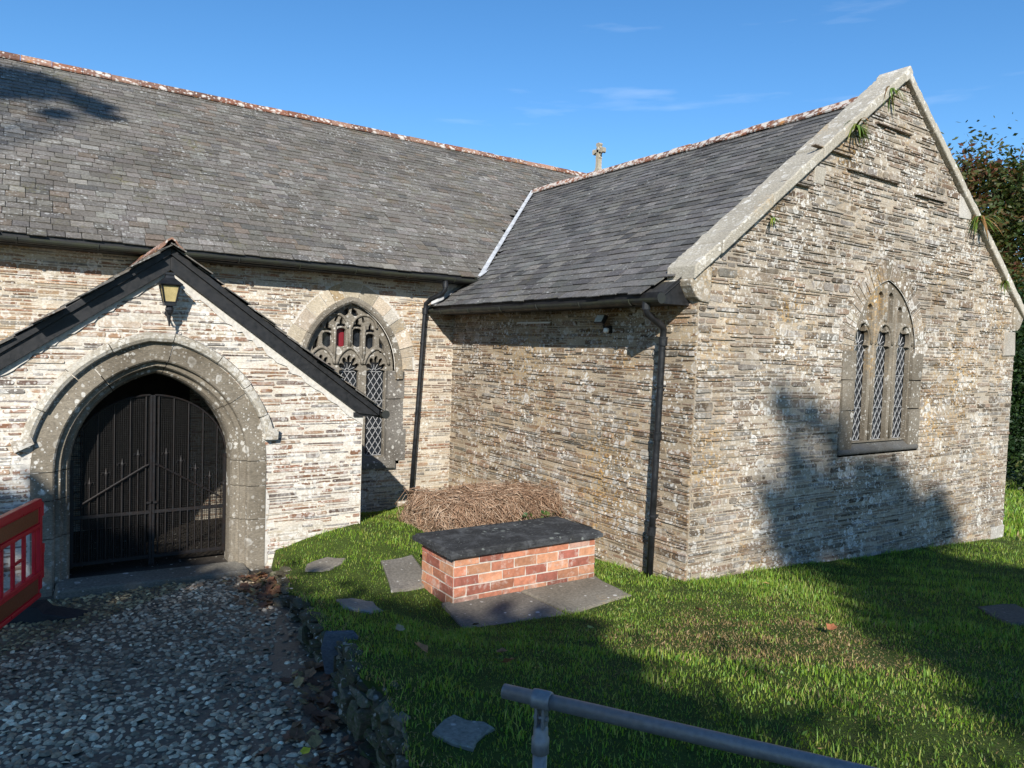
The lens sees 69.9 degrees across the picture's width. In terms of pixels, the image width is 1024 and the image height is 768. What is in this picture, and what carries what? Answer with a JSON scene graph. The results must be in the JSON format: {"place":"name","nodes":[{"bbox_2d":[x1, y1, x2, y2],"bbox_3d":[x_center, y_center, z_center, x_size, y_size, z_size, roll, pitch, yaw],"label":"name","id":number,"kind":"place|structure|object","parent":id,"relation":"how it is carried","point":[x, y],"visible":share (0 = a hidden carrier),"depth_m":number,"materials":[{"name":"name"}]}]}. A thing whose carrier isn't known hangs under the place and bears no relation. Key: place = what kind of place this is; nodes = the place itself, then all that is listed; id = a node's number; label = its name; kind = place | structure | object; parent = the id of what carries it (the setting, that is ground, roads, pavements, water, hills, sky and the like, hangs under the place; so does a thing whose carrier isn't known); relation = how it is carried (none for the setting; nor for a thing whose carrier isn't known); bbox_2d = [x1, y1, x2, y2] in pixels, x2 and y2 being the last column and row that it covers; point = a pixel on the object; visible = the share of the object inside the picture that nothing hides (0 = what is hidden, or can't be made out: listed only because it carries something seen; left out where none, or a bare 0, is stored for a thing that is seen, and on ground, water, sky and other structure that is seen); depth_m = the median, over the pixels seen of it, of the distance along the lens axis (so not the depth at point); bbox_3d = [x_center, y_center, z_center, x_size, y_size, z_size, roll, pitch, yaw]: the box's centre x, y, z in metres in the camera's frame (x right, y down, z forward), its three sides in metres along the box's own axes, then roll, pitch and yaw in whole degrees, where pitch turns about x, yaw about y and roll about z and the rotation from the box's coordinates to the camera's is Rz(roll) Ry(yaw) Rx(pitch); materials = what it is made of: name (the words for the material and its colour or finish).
{"place":"outdoors","nodes":[
{"label":"outdoors","id":0,"kind":"place"},
{"bbox_2d":[0,568,375,767],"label":"path","id":1,"kind":"structure","parent":0,"point":[181,675],"depth_m":4.71,"materials":[{"name":"grey gravel"}]},
{"bbox_2d":[0,498,87,628],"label":"barrier","id":2,"kind":"object","parent":1,"relation":"on","point":[19,601],"visible":0.99,"depth_m":5.97,"materials":[{"name":"red plastic"}]},
{"bbox_2d":[222,571,370,767],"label":"leaf litter","id":3,"kind":"object","parent":1,"relation":"on","point":[271,586],"visible":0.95,"depth_m":4.42,"materials":[{"name":"brown plant"}]},
{"bbox_2d":[300,747,310,753],"bbox_3d":[-1.059,1.874,3.746,0.049,0.014,0.047,2,3,-2],"label":"fallen leaf","id":4,"kind":"object","parent":1,"relation":"on","point":[304,750],"visible":1,"depth_m":3.75,"materials":[{"name":"green plant"}]},
{"bbox_2d":[0,0,1023,258],"label":"sky","id":5,"kind":"structure","parent":0,"point":[546,82],"materials":[{"name":"blue"}]},
{"bbox_2d":[271,449,1023,767],"bbox_3d":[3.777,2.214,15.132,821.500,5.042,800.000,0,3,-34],"label":"ground","id":6,"kind":"structure","parent":0,"point":[1010,751],"depth_m":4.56,"materials":[{"name":"green plant"}]},
{"bbox_2d":[305,557,345,571],"bbox_3d":[-1.924,1.884,7.434,0.346,0.166,0.417,3,3,15],"label":"flat stone","id":7,"kind":"object","parent":6,"relation":"on","point":[325,564],"visible":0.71,"depth_m":7.42,"materials":[{"name":"grey stone"}]},
{"bbox_2d":[270,566,411,767],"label":"retaining wall","id":8,"kind":"structure","parent":6,"relation":"on","point":[372,720],"depth_m":3.99,"materials":[{"name":"stone"}]},
{"bbox_2d":[321,630,357,673],"bbox_3d":[-1.138,1.767,4.817,0.238,0.269,0.103,2,3,-3],"label":"slate stone","id":9,"kind":"object","parent":8,"relation":"on","point":[329,652],"visible":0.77,"depth_m":4.81,"materials":[{"name":"grey stone"}]},
{"bbox_2d":[336,598,382,613],"bbox_3d":[-1.272,1.907,6.132,0.355,0.252,0.559,1,3,-23],"label":"flat stone","id":10,"kind":"object","parent":6,"relation":"on","point":[368,607],"visible":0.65,"depth_m":6.10,"materials":[{"name":"grey stone"}]},
{"bbox_2d":[395,624,404,630],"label":"fallen leaf","id":11,"kind":"object","parent":6,"relation":"on","point":[399,627],"visible":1,"depth_m":5.13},
{"bbox_2d":[381,555,423,592],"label":"ledger slab","id":12,"kind":"structure","parent":6,"relation":"on","point":[403,574],"depth_m":7.27,"materials":[{"name":"stone"}]},
{"bbox_2d":[415,642,427,652],"bbox_3d":[-0.553,1.595,4.452,0.084,0.045,0.091,2,3,-5],"label":"fallen leaf","id":13,"kind":"object","parent":6,"relation":"on","point":[423,647],"visible":1,"depth_m":4.47,"materials":[{"name":"plant"}]},
{"bbox_2d":[432,715,494,751],"bbox_3d":[-0.232,1.623,3.310,0.244,0.147,0.260,3,3,22],"label":"flat stone","id":14,"kind":"object","parent":6,"relation":"on","point":[458,732],"visible":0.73,"depth_m":3.29,"materials":[{"name":"grey stone"}]},
{"bbox_2d":[395,480,573,531],"bbox_3d":[-0.363,1.784,9.206,2.002,1.009,1.984,0,3,-34],"label":"dry brush pile","id":15,"kind":"object","parent":6,"relation":"on","point":[468,505],"visible":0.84,"depth_m":8.91,"materials":[{"name":"plant"}]},
{"bbox_2d":[442,591,566,628],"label":"ledger slab","id":16,"kind":"structure","parent":6,"relation":"on","point":[506,608],"depth_m":6.48,"materials":[{"name":"stone"}]},
{"bbox_2d":[412,516,602,602],"bbox_3d":[-0.027,1.745,7.332,1.775,0.535,0.775,0,3,-34],"label":"chest tomb","id":17,"kind":"object","parent":6,"relation":"on","point":[470,563],"visible":0.98,"depth_m":7.02,"materials":[{"name":"brick"}]},
{"bbox_2d":[502,657,514,661],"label":"fallen leaf","id":18,"kind":"object","parent":6,"relation":"on","point":[507,659],"visible":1,"depth_m":4.22,"materials":[{"name":"brown plant"}]},
{"bbox_2d":[0,51,1023,599],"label":"church","id":19,"kind":"structure","parent":6,"relation":"on","point":[822,369],"depth_m":9.23,"materials":[{"name":"rubble stone masonry"},{"name":"roofing slate"},{"name":"clay tile"}]},
{"bbox_2d":[82,373,189,529],"bbox_3d":[-4.735,0.794,9.265,1.200,2.000,0.065,0,3,-34],"label":"inner door","id":20,"kind":"structure","parent":19,"relation":"in","point":[155,383],"depth_m":9.23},
{"bbox_2d":[156,272,182,325],"bbox_3d":[-3.362,-0.829,7.179,0.212,0.525,0.256,0,3,-34],"label":"wall lantern","id":21,"kind":"object","parent":19,"relation":"attached to","point":[169,284],"depth_m":7.12,"materials":[{"name":"black paint"}]},
{"bbox_2d":[301,297,405,469],"bbox_3d":[-2.429,-0.004,10.908,1.833,2.575,0.275,0,3,-34],"label":"nave window","id":22,"kind":"structure","parent":19,"relation":"in","point":[349,339],"depth_m":11.09,"materials":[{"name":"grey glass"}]},
{"bbox_2d":[594,314,612,332],"bbox_3d":[1.070,-0.703,8.592,0.180,0.219,0.150,0,3,-34],"label":"floodlight","id":23,"kind":"object","parent":19,"relation":"attached to","point":[600,319],"visible":1,"depth_m":8.55,"materials":[{"name":"black paint"}]},
{"bbox_2d":[767,216,783,226],"bbox_3d":[2.856,-1.762,7.945,0.221,0.135,0.143,0,3,-34],"label":"fern tuft","id":24,"kind":"object","parent":19,"relation":"attached to","point":[773,218],"visible":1,"depth_m":7.92,"materials":[{"name":"green plant"}]},
{"bbox_2d":[845,117,877,146],"bbox_3d":[4.145,-2.983,8.672,0.494,0.280,0.314,-1,4,-42],"label":"fern tuft","id":25,"kind":"object","parent":19,"relation":"attached to","point":[861,130],"visible":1,"depth_m":8.68,"materials":[{"name":"green plant"}]},
{"bbox_2d":[837,281,923,455],"bbox_3d":[4.763,-0.234,9.544,1.890,2.240,0.228,0,3,-34],"label":"gable window","id":26,"kind":"structure","parent":19,"relation":"in","point":[879,394],"depth_m":9.57,"materials":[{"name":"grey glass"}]},
{"bbox_2d":[883,86,906,113],"bbox_3d":[4.733,-3.530,9.069,0.342,0.307,0.257,2,3,4],"label":"fern tuft","id":27,"kind":"object","parent":19,"relation":"attached to","point":[896,92],"visible":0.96,"depth_m":9.11,"materials":[{"name":"green plant"}]},
{"bbox_2d":[968,214,1006,238],"bbox_3d":[6.775,-2.223,10.430,0.638,0.403,0.469,0,3,-34],"label":"fern tuft","id":28,"kind":"object","parent":19,"relation":"attached to","point":[984,220],"visible":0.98,"depth_m":10.39,"materials":[{"name":"green plant"}]},
{"bbox_2d":[999,280,1009,294],"bbox_3d":[7.442,-1.465,11.079,0.243,0.220,0.130,-4,7,-67],"label":"fern tuft","id":29,"kind":"object","parent":19,"relation":"attached to","point":[1005,282],"visible":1,"depth_m":11.12,"materials":[{"name":"green plant"}]},
{"bbox_2d":[521,576,630,613],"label":"ledger slab","id":30,"kind":"structure","parent":6,"relation":"on","point":[582,594],"depth_m":6.96,"materials":[{"name":"stone"}]},
{"bbox_2d":[501,683,876,767],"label":"handrail","id":31,"kind":"object","parent":6,"relation":"on","point":[542,702],"visible":1,"depth_m":2.00,"materials":[{"name":"metal"}]},
{"bbox_2d":[826,623,836,629],"bbox_3d":[2.389,1.816,5.480,0.076,0.033,0.072,1,3,-11],"label":"fallen leaf","id":32,"kind":"object","parent":6,"relation":"on","point":[832,626],"visible":1,"depth_m":5.49,"materials":[{"name":"orange plant"}]},
{"bbox_2d":[941,112,1023,298],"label":"autumn tree","id":33,"kind":"object","parent":6,"relation":"on","point":[999,194],"visible":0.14,"depth_m":25.98,"materials":[{"name":"green plant"}]},
{"bbox_2d":[978,604,1023,625],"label":"flat stone","id":34,"kind":"object","parent":6,"relation":"on","point":[1013,613],"visible":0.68,"depth_m":6.38,"materials":[{"name":"grey stone"}]},
{"bbox_2d":[1006,266,1023,481],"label":"evergreen tree","id":35,"kind":"object","parent":6,"relation":"on","point":[1016,437],"visible":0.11,"depth_m":22.85,"materials":[{"name":"green plant"}]},
{"bbox_2d":[1006,455,1023,490],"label":"hedge","id":36,"kind":"object","parent":6,"relation":"on","point":[1021,465],"visible":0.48,"depth_m":21.08,"materials":[{"name":"green plant"}]},
{"bbox_2d":[1003,482,1023,540],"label":"grass","id":37,"kind":"structure","parent":0,"point":[1014,493],"depth_m":14.99,"materials":[{"name":"green plant"}]}
]}

